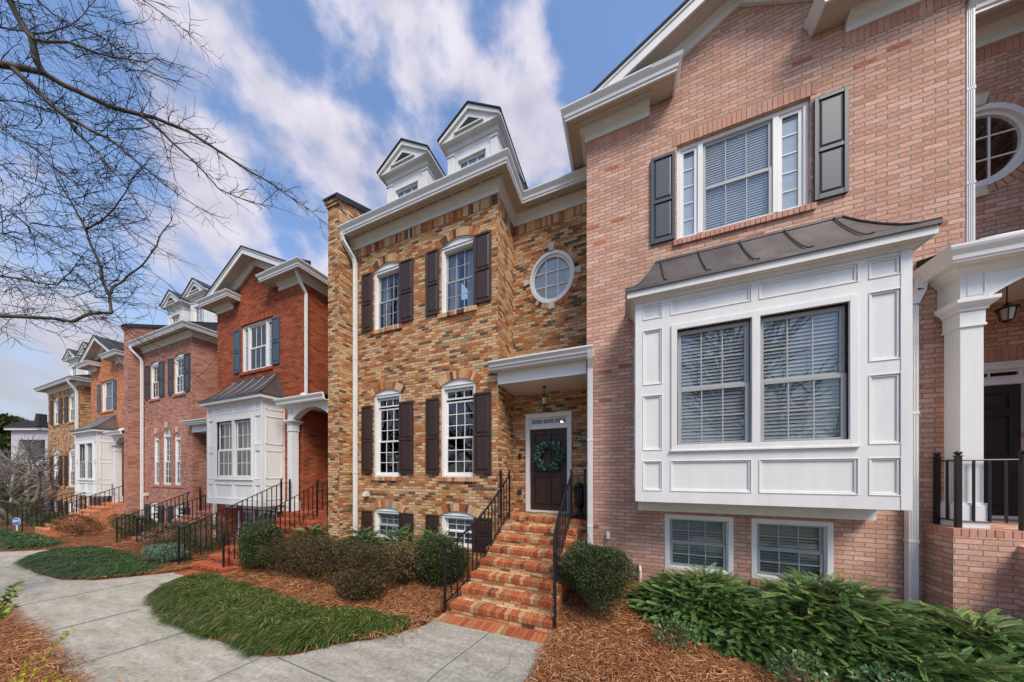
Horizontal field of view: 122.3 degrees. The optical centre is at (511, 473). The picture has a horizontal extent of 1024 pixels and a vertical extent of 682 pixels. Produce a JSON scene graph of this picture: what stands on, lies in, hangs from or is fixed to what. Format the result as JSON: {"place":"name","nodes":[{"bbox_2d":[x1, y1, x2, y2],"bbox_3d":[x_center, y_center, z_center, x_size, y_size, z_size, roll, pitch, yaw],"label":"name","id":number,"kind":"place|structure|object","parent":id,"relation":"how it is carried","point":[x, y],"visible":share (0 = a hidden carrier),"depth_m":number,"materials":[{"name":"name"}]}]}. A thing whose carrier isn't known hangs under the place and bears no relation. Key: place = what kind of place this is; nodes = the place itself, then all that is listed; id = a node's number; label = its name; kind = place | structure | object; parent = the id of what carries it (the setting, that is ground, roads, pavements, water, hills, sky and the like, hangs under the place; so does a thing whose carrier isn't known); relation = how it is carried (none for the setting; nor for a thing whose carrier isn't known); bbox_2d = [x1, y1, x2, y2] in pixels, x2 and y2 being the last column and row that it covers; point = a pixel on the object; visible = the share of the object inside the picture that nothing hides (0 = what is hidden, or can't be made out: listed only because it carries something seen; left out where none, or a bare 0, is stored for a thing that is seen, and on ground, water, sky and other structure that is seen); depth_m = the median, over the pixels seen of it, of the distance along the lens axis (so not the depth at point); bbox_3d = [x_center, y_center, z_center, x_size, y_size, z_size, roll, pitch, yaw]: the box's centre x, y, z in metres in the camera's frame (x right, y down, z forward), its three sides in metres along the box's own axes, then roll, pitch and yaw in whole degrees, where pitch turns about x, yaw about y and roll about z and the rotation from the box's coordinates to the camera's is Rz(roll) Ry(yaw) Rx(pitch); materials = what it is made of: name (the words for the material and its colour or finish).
{"place":"outdoors","nodes":[
{"label":"outdoors","id":0,"kind":"place"},
{"bbox_2d":[0,546,547,681],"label":"sidewalk","id":1,"kind":"structure","parent":0,"point":[427,652],"depth_m":3.98,"materials":[{"name":"concrete"}]},
{"bbox_2d":[280,656,340,681],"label":"walk joint edge","id":2,"kind":"object","parent":1,"relation":"on","point":[311,669],"visible":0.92,"depth_m":3.54,"materials":[{"name":"grey concrete"}]},
{"bbox_2d":[0,0,684,421],"label":"sky","id":3,"kind":"structure","parent":0,"point":[315,94],"materials":[{"name":"blue"}]},
{"bbox_2d":[0,507,985,681],"bbox_3d":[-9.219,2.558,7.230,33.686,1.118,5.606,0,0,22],"label":"pine straw","id":4,"kind":"object","parent":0,"point":[33,642],"visible":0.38,"depth_m":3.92,"materials":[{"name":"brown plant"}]},
{"bbox_2d":[0,413,21,462],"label":"evergreen tree","id":5,"kind":"object","parent":4,"relation":"on","point":[5,435],"visible":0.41,"depth_m":33.77,"materials":[{"name":"green plant"}]},
{"bbox_2d":[0,581,24,619],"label":"golden shrub","id":6,"kind":"object","parent":4,"relation":"on","point":[6,600],"visible":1,"depth_m":3.20,"materials":[{"name":"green plant"}]},
{"bbox_2d":[0,499,43,522],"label":"shrub","id":7,"kind":"object","parent":4,"relation":"on","point":[15,510],"visible":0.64,"depth_m":16.89,"materials":[{"name":"green plant"}]},
{"bbox_2d":[0,430,47,510],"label":"bare tree","id":8,"kind":"object","parent":4,"relation":"on","point":[17,459],"visible":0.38,"depth_m":21.73,"materials":[{"name":"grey plant"}]},
{"bbox_2d":[0,439,63,524],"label":"bare tree","id":9,"kind":"object","parent":4,"relation":"on","point":[40,481],"visible":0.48,"depth_m":17.41,"materials":[{"name":"grey plant"}]},
{"bbox_2d":[0,523,66,549],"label":"liriope bed","id":10,"kind":"object","parent":4,"relation":"on","point":[12,539],"visible":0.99,"depth_m":12.16,"materials":[{"name":"green plant"}]},
{"bbox_2d":[8,625,73,681],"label":"golden shrub","id":11,"kind":"object","parent":4,"relation":"on","point":[24,672],"visible":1,"depth_m":2.85,"materials":[{"name":"yellow plant"}]},
{"bbox_2d":[7,492,81,526],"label":"stair railing","id":12,"kind":"object","parent":4,"relation":"on","point":[41,500],"visible":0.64,"depth_m":16.49,"materials":[{"name":"black metal"}]},
{"bbox_2d":[26,511,64,528],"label":"shrub","id":13,"kind":"object","parent":4,"relation":"on","point":[41,522],"visible":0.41,"depth_m":14.41,"materials":[{"name":"green plant"}]},
{"bbox_2d":[48,511,106,533],"bbox_3d":[-20.721,2.407,13.537,4.479,1.261,1.437,0,0,22],"label":"shrub","id":14,"kind":"object","parent":4,"relation":"on","point":[70,525],"visible":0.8,"depth_m":13.14,"materials":[{"name":"brown plant"}]},
{"bbox_2d":[11,545,162,579],"bbox_3d":[-13.366,2.727,8.962,8.264,0.490,2.212,0,0,22],"label":"liriope bed","id":15,"kind":"object","parent":4,"relation":"on","point":[88,561],"visible":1,"depth_m":8.31,"materials":[{"name":"green plant"}]},
{"bbox_2d":[107,511,157,535],"bbox_3d":[-16.865,2.244,12.484,3.007,1.198,1.336,0,0,22],"label":"shrub","id":16,"kind":"object","parent":4,"relation":"on","point":[113,526],"visible":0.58,"depth_m":12.25,"materials":[{"name":"green plant"}]},
{"bbox_2d":[112,547,206,575],"bbox_3d":[-11.821,2.810,9.246,9.652,0.428,0.494,0,0,28],"label":"brick apron","id":17,"kind":"object","parent":4,"relation":"on","point":[187,572],"visible":0.26,"depth_m":7.50,"materials":[{"name":"brick"}]},
{"bbox_2d":[133,520,193,552],"bbox_3d":[-11.743,2.167,9.672,2.012,1.240,1.152,0,0,5],"label":"shrub","id":18,"kind":"object","parent":4,"relation":"on","point":[167,532],"visible":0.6,"depth_m":9.52,"materials":[{"name":"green plant"}]},
{"bbox_2d":[140,541,190,563],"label":"shrub","id":19,"kind":"object","parent":4,"relation":"on","point":[155,552],"visible":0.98,"depth_m":8.35,"materials":[{"name":"green plant"}]},
{"bbox_2d":[0,0,338,399],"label":"bare tree","id":20,"kind":"object","parent":4,"relation":"on","point":[17,68],"visible":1,"depth_m":5.74,"materials":[{"name":"grey plant"}]},
{"bbox_2d":[176,516,233,551],"bbox_3d":[-10.226,2.029,9.411,2.093,1.278,1.214,0,0,36],"label":"shrub","id":21,"kind":"object","parent":4,"relation":"on","point":[192,543],"visible":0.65,"depth_m":9.26,"materials":[{"name":"green plant"}]},
{"bbox_2d":[212,515,233,547],"bbox_3d":[-9.785,2.008,9.550,0.562,1.183,0.054,0,0,-41],"label":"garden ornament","id":22,"kind":"object","parent":4,"relation":"on","point":[218,520],"visible":0.48,"depth_m":9.51,"materials":[{"name":"metal"}]},
{"bbox_2d":[224,516,291,568],"bbox_3d":[-6.614,1.871,7.405,1.850,1.477,1.249,0,0,22],"label":"boxwood","id":23,"kind":"object","parent":4,"relation":"on","point":[253,537],"visible":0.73,"depth_m":7.25,"materials":[{"name":"green plant"}]},
{"bbox_2d":[140,571,415,657],"bbox_3d":[-4.966,2.406,5.244,6.916,0.390,1.863,0,0,22],"label":"liriope bed","id":24,"kind":"object","parent":4,"relation":"on","point":[211,604],"visible":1,"depth_m":4.56,"materials":[{"name":"green plant"}]},
{"bbox_2d":[255,530,317,577],"bbox_3d":[-5.629,2.008,7.099,2.019,1.151,1.158,0,0,22],"label":"nandina","id":25,"kind":"object","parent":4,"relation":"on","point":[278,564],"visible":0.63,"depth_m":6.89,"materials":[{"name":"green plant"}]},
{"bbox_2d":[276,532,346,578],"bbox_3d":[-4.720,1.993,6.764,1.839,1.139,1.237,0,0,22],"label":"nandina","id":26,"kind":"object","parent":4,"relation":"on","point":[301,565],"visible":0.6,"depth_m":6.58,"materials":[{"name":"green plant"}]},
{"bbox_2d":[286,522,336,548],"bbox_3d":[-5.576,1.877,7.771,1.920,1.225,1.415,0,0,46],"label":"plum yew","id":27,"kind":"object","parent":4,"relation":"on","point":[314,533],"visible":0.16,"depth_m":7.75,"materials":[{"name":"green plant"}]},
{"bbox_2d":[296,533,374,583],"bbox_3d":[-3.864,1.949,6.373,2.059,1.192,1.246,0,0,22],"label":"nandina","id":28,"kind":"object","parent":4,"relation":"on","point":[333,564],"visible":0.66,"depth_m":6.18,"materials":[{"name":"green plant"}]},
{"bbox_2d":[326,520,389,566],"bbox_3d":[-3.924,1.781,7.388,2.006,1.203,1.293,0,0,22],"label":"plum yew","id":29,"kind":"object","parent":4,"relation":"on","point":[368,537],"visible":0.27,"depth_m":7.32,"materials":[{"name":"green plant"}]},
{"bbox_2d":[329,565,390,601],"bbox_3d":[-2.954,2.143,5.437,1.295,0.775,0.764,0,0,22],"label":"nandina","id":30,"kind":"object","parent":4,"relation":"on","point":[355,590],"visible":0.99,"depth_m":5.31,"materials":[{"name":"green plant"}]},
{"bbox_2d":[333,539,404,595],"bbox_3d":[-3.004,1.945,5.872,1.632,1.169,1.110,0,0,22],"label":"nandina","id":31,"kind":"object","parent":4,"relation":"on","point":[375,559],"visible":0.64,"depth_m":5.74,"materials":[{"name":"green plant"}]},
{"bbox_2d":[363,523,422,571],"bbox_3d":[-2.815,1.780,6.993,1.907,1.080,1.266,0,0,22],"label":"plum yew","id":32,"kind":"object","parent":4,"relation":"on","point":[389,536],"visible":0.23,"depth_m":6.99,"materials":[{"name":"green plant"}]},
{"bbox_2d":[381,534,425,585],"bbox_3d":[-2.305,1.876,6.018,1.116,1.168,1.062,0,0,-5],"label":"nandina","id":33,"kind":"object","parent":4,"relation":"on","point":[405,579],"visible":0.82,"depth_m":5.92,"materials":[{"name":"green plant"}]},
{"bbox_2d":[401,525,471,575],"bbox_3d":[-1.740,1.767,6.582,1.808,1.062,1.265,0,0,22],"label":"plum yew","id":34,"kind":"object","parent":4,"relation":"on","point":[425,530],"visible":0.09,"depth_m":6.59,"materials":[{"name":"green plant"}]},
{"bbox_2d":[410,528,471,584],"bbox_3d":[-1.478,1.776,5.880,1.174,1.252,1.169,0,0,-25],"label":"boxwood","id":35,"kind":"object","parent":4,"relation":"on","point":[431,555],"visible":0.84,"depth_m":5.71,"materials":[{"name":"green plant"}]},
{"bbox_2d":[556,533,639,616],"bbox_3d":[1.382,1.671,4.632,1.247,1.404,1.336,0,0,-18],"label":"boxwood","id":36,"kind":"object","parent":4,"relation":"on","point":[589,577],"visible":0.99,"depth_m":4.42,"materials":[{"name":"green plant"}]},
{"bbox_2d":[653,614,701,652],"bbox_3d":[2.196,2.186,3.795,0.562,0.514,0.497,0,0,22],"label":"broadleaf sprig","id":37,"kind":"object","parent":4,"relation":"on","point":[681,625],"visible":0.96,"depth_m":3.76,"materials":[{"name":"green plant"}]},
{"bbox_2d":[622,561,776,651],"bbox_3d":[2.988,1.875,4.399,2.426,0.923,1.565,0,0,22],"label":"plum yew","id":38,"kind":"object","parent":4,"relation":"on","point":[655,593],"visible":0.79,"depth_m":4.27,"materials":[{"name":"green plant"}]},
{"bbox_2d":[683,597,863,681],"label":"plum yew","id":39,"kind":"object","parent":4,"relation":"on","point":[759,640],"visible":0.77,"depth_m":3.57,"materials":[{"name":"green plant"}]},
{"bbox_2d":[767,646,834,681],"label":"broadleaf sprig","id":40,"kind":"object","parent":4,"relation":"on","point":[782,657],"visible":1,"depth_m":3.05,"materials":[{"name":"green plant"}]},
{"bbox_2d":[732,565,976,681],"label":"plum yew","id":41,"kind":"object","parent":4,"relation":"on","point":[858,618],"visible":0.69,"depth_m":3.43,"materials":[{"name":"green plant"}]},
{"bbox_2d":[847,661,911,681],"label":"broadleaf sprig","id":42,"kind":"object","parent":4,"relation":"on","point":[882,676],"visible":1,"depth_m":2.88,"materials":[{"name":"green plant"}]},
{"bbox_2d":[831,633,1023,681],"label":"plum yew","id":43,"kind":"object","parent":4,"relation":"on","point":[945,666],"visible":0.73,"depth_m":2.87,"materials":[{"name":"green plant"}]},
{"bbox_2d":[854,597,1023,681],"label":"plum yew","id":44,"kind":"object","parent":4,"relation":"on","point":[995,636],"visible":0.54,"depth_m":3.18,"materials":[{"name":"green plant"}]},
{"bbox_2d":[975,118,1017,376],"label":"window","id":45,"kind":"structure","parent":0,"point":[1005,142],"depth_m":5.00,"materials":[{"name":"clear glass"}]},
{"bbox_3d":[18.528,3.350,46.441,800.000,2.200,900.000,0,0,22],"label":"ground","id":46,"kind":"structure","parent":0,"visible":0},
{"bbox_2d":[0,459,44,501],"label":"evergreen tree","id":47,"kind":"object","parent":46,"relation":"on","point":[5,498],"visible":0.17,"depth_m":23.94,"materials":[{"name":"green plant"}]},
{"bbox_2d":[3,414,47,507],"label":"porch building","id":48,"kind":"structure","parent":46,"relation":"on","point":[38,425],"depth_m":27.00,"materials":[{"name":"paint"}]},
{"bbox_2d":[33,341,90,514],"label":"townhouse","id":49,"kind":"structure","parent":46,"relation":"on","point":[69,402],"depth_m":17.45,"materials":[{"name":"beige brick"}]},
{"bbox_2d":[54,398,58,424],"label":"window","id":50,"kind":"structure","parent":49,"relation":"in","point":[56,400],"depth_m":18.37,"materials":[{"name":"white paint"}]},
{"bbox_2d":[54,450,59,485],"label":"window","id":51,"kind":"structure","parent":49,"relation":"in","point":[57,452],"depth_m":18.37,"materials":[{"name":"white paint"}]},
{"bbox_2d":[69,393,73,421],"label":"window","id":52,"kind":"structure","parent":49,"relation":"in","point":[71,398],"depth_m":17.32,"materials":[{"name":"white paint"}]},
{"bbox_2d":[69,448,74,486],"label":"window","id":53,"kind":"structure","parent":49,"relation":"in","point":[72,451],"depth_m":17.32,"materials":[{"name":"white paint"}]},
{"bbox_2d":[34,502,123,536],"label":"entry steps","id":54,"kind":"structure","parent":46,"relation":"on","point":[102,513],"depth_m":13.54,"materials":[{"name":"orange brick"}]},
{"bbox_2d":[21,492,110,531],"bbox_3d":[-23.022,1.784,14.642,5.864,2.633,0.129,0,0,6],"label":"stair railing","id":55,"kind":"object","parent":54,"relation":"on","point":[22,511],"visible":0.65,"depth_m":14.71,"materials":[{"name":"black metal"}]},
{"bbox_2d":[35,483,123,526],"bbox_3d":[-21.486,1.784,14.015,5.345,2.633,0.059,0,0,7],"label":"stair railing","id":56,"kind":"object","parent":54,"relation":"on","point":[81,503],"visible":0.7,"depth_m":13.97,"materials":[{"name":"black metal"}]},
{"bbox_2d":[69,335,123,505],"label":"townhouse","id":57,"kind":"structure","parent":46,"relation":"on","point":[99,452],"depth_m":14.51,"materials":[{"name":"orange brick"}]},
{"bbox_2d":[69,415,118,498],"bbox_3d":[-21.813,-0.835,14.720,3.263,4.371,0.822,0,0,22],"label":"bay window","id":58,"kind":"structure","parent":57,"relation":"in","point":[93,450],"depth_m":14.33,"materials":[{"name":"white paint"}]},
{"bbox_2d":[103,380,113,411],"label":"window","id":59,"kind":"structure","parent":57,"relation":"in","point":[105,385],"depth_m":15.33,"materials":[{"name":"white paint"}]},
{"bbox_2d":[121,510,245,542],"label":"entry steps","id":60,"kind":"structure","parent":46,"relation":"on","point":[190,516],"depth_m":11.49,"materials":[{"name":"brick"}]},
{"bbox_2d":[116,487,200,542],"bbox_3d":[-14.742,1.774,11.786,3.262,2.413,0.067,0,0,-4],"label":"stair railing","id":61,"kind":"object","parent":60,"relation":"on","point":[199,507],"visible":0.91,"depth_m":11.75,"materials":[{"name":"black metal"}]},
{"bbox_2d":[136,495,212,542],"bbox_3d":[-13.371,1.758,11.283,3.462,2.383,0.061,0,0,2],"label":"stair railing","id":62,"kind":"object","parent":60,"relation":"on","point":[137,519],"visible":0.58,"depth_m":11.28,"materials":[{"name":"black metal"}]},
{"bbox_2d":[119,278,265,537],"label":"townhouse","id":63,"kind":"structure","parent":46,"relation":"on","point":[165,435],"depth_m":12.66,"materials":[{"name":"brick"}]},
{"bbox_2d":[151,361,159,398],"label":"window","id":64,"kind":"structure","parent":63,"relation":"in","point":[154,366],"depth_m":13.23,"materials":[{"name":"white paint"}]},
{"bbox_2d":[151,502,159,520],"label":"window","id":65,"kind":"structure","parent":63,"relation":"in","point":[153,503],"depth_m":13.23,"materials":[{"name":"white glass"}]},
{"bbox_2d":[155,434,158,484],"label":"window","id":66,"kind":"structure","parent":63,"relation":"in","point":[156,436],"depth_m":13.08,"materials":[{"name":"white paint"}]},
{"bbox_2d":[164,428,170,484],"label":"window","id":67,"kind":"structure","parent":63,"relation":"in","point":[167,436],"depth_m":12.74,"materials":[{"name":"white paint"}]},
{"bbox_2d":[175,433,180,484],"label":"window","id":68,"kind":"structure","parent":63,"relation":"in","point":[177,439],"depth_m":12.36,"materials":[{"name":"white paint"}]},
{"bbox_2d":[174,353,183,393],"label":"window","id":69,"kind":"structure","parent":63,"relation":"in","point":[181,356],"depth_m":12.38,"materials":[{"name":"white paint"}]},
{"bbox_2d":[176,504,184,518],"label":"window","id":70,"kind":"structure","parent":63,"relation":"in","point":[181,506],"depth_m":12.37,"materials":[{"name":"white glass"}]},
{"bbox_2d":[192,517,321,573],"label":"entry steps","id":71,"kind":"structure","parent":46,"relation":"on","point":[213,564],"depth_m":7.79,"materials":[{"name":"red brick"}]},
{"bbox_2d":[177,479,290,564],"bbox_3d":[-8.245,1.474,8.466,2.762,2.593,0.101,0,0,-16],"label":"stair railing","id":72,"kind":"object","parent":71,"relation":"on","point":[205,518],"visible":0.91,"depth_m":8.39,"materials":[{"name":"black metal"}]},
{"bbox_2d":[222,479,327,566],"bbox_3d":[-6.471,1.454,7.874,2.404,2.553,0.286,0,0,-20],"label":"stair railing","id":73,"kind":"object","parent":71,"relation":"on","point":[223,542],"visible":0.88,"depth_m":7.98,"materials":[{"name":"black metal"}]},
{"bbox_2d":[195,245,327,538],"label":"townhouse","id":74,"kind":"structure","parent":46,"relation":"on","point":[267,417],"depth_m":9.54,"materials":[{"name":"red brick"}]},
{"bbox_2d":[198,373,285,510],"bbox_3d":[-9.335,-1.057,9.741,3.630,4.662,0.822,0,0,22],"label":"bay window","id":75,"kind":"structure","parent":74,"relation":"in","point":[263,435],"depth_m":9.46,"materials":[{"name":"white paint"}]},
{"bbox_2d":[238,510,254,534],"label":"window","id":76,"kind":"structure","parent":74,"relation":"in","point":[249,511],"depth_m":10.51,"materials":[{"name":"grey glass"}]},
{"bbox_2d":[243,318,271,371],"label":"window","id":77,"kind":"structure","parent":74,"relation":"in","point":[247,336],"depth_m":10.36,"materials":[{"name":"white paint"}]},
{"bbox_2d":[259,511,276,522],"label":"window","id":78,"kind":"structure","parent":74,"relation":"in","point":[260,512],"depth_m":9.96,"materials":[{"name":"white paint"}]},
{"bbox_2d":[322,100,593,561],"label":"townhouse","id":79,"kind":"structure","parent":46,"relation":"on","point":[440,415],"depth_m":7.30,"materials":[{"name":"beige brick"}]},
{"bbox_2d":[374,262,400,329],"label":"window","id":80,"kind":"structure","parent":79,"relation":"in","point":[389,269],"depth_m":8.04,"materials":[{"name":"white paint"}]},
{"bbox_2d":[374,507,400,540],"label":"window","id":81,"kind":"structure","parent":79,"relation":"in","point":[387,512],"depth_m":8.00,"materials":[{"name":"white paint"}]},
{"bbox_2d":[374,389,400,476],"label":"window","id":82,"kind":"structure","parent":79,"relation":"in","point":[386,394],"depth_m":8.02,"materials":[{"name":"white paint"}]},
{"bbox_2d":[441,236,473,312],"bbox_3d":[-1.291,-4.945,7.128,1.000,1.830,0.265,0,0,22],"label":"window","id":83,"kind":"structure","parent":79,"relation":"in","point":[457,245],"depth_m":7.19,"materials":[{"name":"white paint"}]},
{"bbox_2d":[441,511,475,548],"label":"window","id":84,"kind":"structure","parent":79,"relation":"in","point":[455,517],"depth_m":7.12,"materials":[{"name":"white paint"}]},
{"bbox_2d":[441,378,475,476],"bbox_3d":[-1.310,-1.125,7.079,1.000,2.450,0.160,0,0,22],"label":"window","id":85,"kind":"structure","parent":79,"relation":"in","point":[460,384],"depth_m":7.16,"materials":[{"name":"white paint"}]},
{"bbox_2d":[540,386,547,406],"bbox_3d":[0.765,-1.804,6.693,0.200,0.498,0.200,0,0,22],"label":"hanging lantern","id":86,"kind":"object","parent":79,"relation":"hanging from","point":[544,398],"visible":1,"depth_m":6.65,"materials":[{"name":"black metal"}]},
{"bbox_2d":[531,428,566,510],"bbox_3d":[0.926,-0.086,7.191,0.962,2.081,0.087,0,0,22],"label":"door","id":87,"kind":"structure","parent":79,"relation":"in","point":[548,488],"depth_m":7.22,"materials":[{"name":"brown wood"}]},
{"bbox_2d":[533,430,564,471],"bbox_3d":[0.933,-0.555,7.077,0.820,1.090,0.252,0,0,22],"label":"wreath","id":88,"kind":"object","parent":87,"relation":"hanging from","point":[541,463],"visible":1,"depth_m":7.05,"materials":[{"name":"green plant"}]},
{"bbox_2d":[530,250,573,303],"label":"oval window","id":89,"kind":"structure","parent":79,"relation":"in","point":[552,275],"depth_m":7.20,"materials":[{"name":"white glass"}]},
{"bbox_2d":[575,435,586,441],"bbox_3d":[1.700,-0.845,6.837,0.330,0.170,0.033,0,0,22],"label":"house number plaque","id":90,"kind":"object","parent":79,"relation":"attached to","point":[581,438],"visible":0.94,"depth_m":6.83,"materials":[{"name":"black metal"}]},
{"bbox_2d":[450,511,586,632],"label":"entry steps","id":91,"kind":"structure","parent":46,"relation":"on","point":[511,581],"depth_m":5.20,"materials":[{"name":"brick"}]},
{"bbox_2d":[443,470,510,612],"bbox_3d":[-0.645,1.208,5.822,0.240,2.582,2.070,0,0,30],"label":"stair railing","id":92,"kind":"object","parent":91,"relation":"on","point":[445,601],"visible":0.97,"depth_m":5.57,"materials":[{"name":"black metal"}]},
{"bbox_2d":[553,469,585,630],"bbox_3d":[0.974,1.194,5.220,0.350,2.553,2.019,0,0,27],"label":"stair railing","id":93,"kind":"object","parent":91,"relation":"on","point":[564,517],"visible":0.95,"depth_m":5.47,"materials":[{"name":"black metal"}]},
{"bbox_2d":[572,482,586,518],"bbox_3d":[1.543,0.595,6.389,0.384,0.811,0.364,0,0,22],"label":"urn planter","id":94,"kind":"object","parent":91,"relation":"on","point":[580,497],"visible":0.82,"depth_m":6.28,"materials":[{"name":"black metal"}]},
{"bbox_2d":[560,0,1023,623],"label":"townhouse","id":95,"kind":"structure","parent":46,"relation":"on","point":[804,248],"depth_m":4.42,"materials":[{"name":"pink brick"}]},
{"bbox_2d":[665,514,732,575],"bbox_3d":[3.390,1.280,5.178,1.060,1.020,0.155,0,0,22],"label":"window","id":96,"kind":"structure","parent":95,"relation":"in","point":[726,539],"depth_m":5.19,"materials":[{"name":"grey glass"}]},
{"bbox_2d":[677,100,808,238],"bbox_3d":[3.968,-5.195,4.979,1.880,1.750,0.090,0,0,22],"label":"window","id":97,"kind":"structure","parent":95,"relation":"in","point":[787,168],"depth_m":4.93,"materials":[{"name":"white paint"}]},
{"bbox_2d":[625,214,942,520],"bbox_3d":[3.771,-1.650,4.513,3.630,4.700,0.822,0,0,22],"label":"bay window","id":98,"kind":"structure","parent":95,"relation":"in","point":[867,265],"depth_m":4.24,"materials":[{"name":"white paint"}]},
{"bbox_2d":[751,518,833,584],"bbox_3d":[4.598,1.280,4.696,1.040,1.020,0.155,0,0,22],"label":"window","id":99,"kind":"structure","parent":95,"relation":"in","point":[825,538],"depth_m":4.71,"materials":[{"name":"grey glass"}]},
{"bbox_2d":[932,450,1023,530],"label":"porch railing","id":100,"kind":"object","parent":95,"relation":"on","point":[957,460],"visible":1,"depth_m":3.71,"materials":[{"name":"black metal"}]},
{"bbox_2d":[975,102,1023,186],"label":"oval window","id":101,"kind":"structure","parent":95,"relation":"in","point":[1012,113],"depth_m":4.45,"materials":[{"name":"white paint"}]},
{"bbox_2d":[984,384,1020,515],"bbox_3d":[7.515,-0.361,4.601,0.962,2.071,0.016,0,0,22],"label":"door","id":102,"kind":"structure","parent":95,"relation":"in","point":[1002,403],"depth_m":4.49,"materials":[{"name":"brown wood"}]},
{"bbox_2d":[993,286,1020,323],"bbox_3d":[7.053,-2.415,4.023,0.200,0.570,0.200,0,0,22],"label":"hanging lantern","id":103,"kind":"object","parent":95,"relation":"hanging from","point":[1006,312],"visible":0.99,"depth_m":4.00,"materials":[{"name":"black metal"}]},
{"bbox_2d":[1018,546,1023,631],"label":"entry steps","id":104,"kind":"structure","parent":46,"relation":"on","point":[1021,582],"depth_m":3.48,"materials":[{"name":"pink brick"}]},
{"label":"apron bed","id":105,"kind":"structure","parent":0,"visible":0},
{"bbox_2d":[435,611,554,645],"bbox_3d":[-0.296,2.453,4.468,1.990,0.092,0.320,0,0,22],"label":"brick apron","id":106,"kind":"object","parent":105,"relation":"on","point":[527,634],"visible":0.83,"depth_m":4.42,"materials":[{"name":"brick"}]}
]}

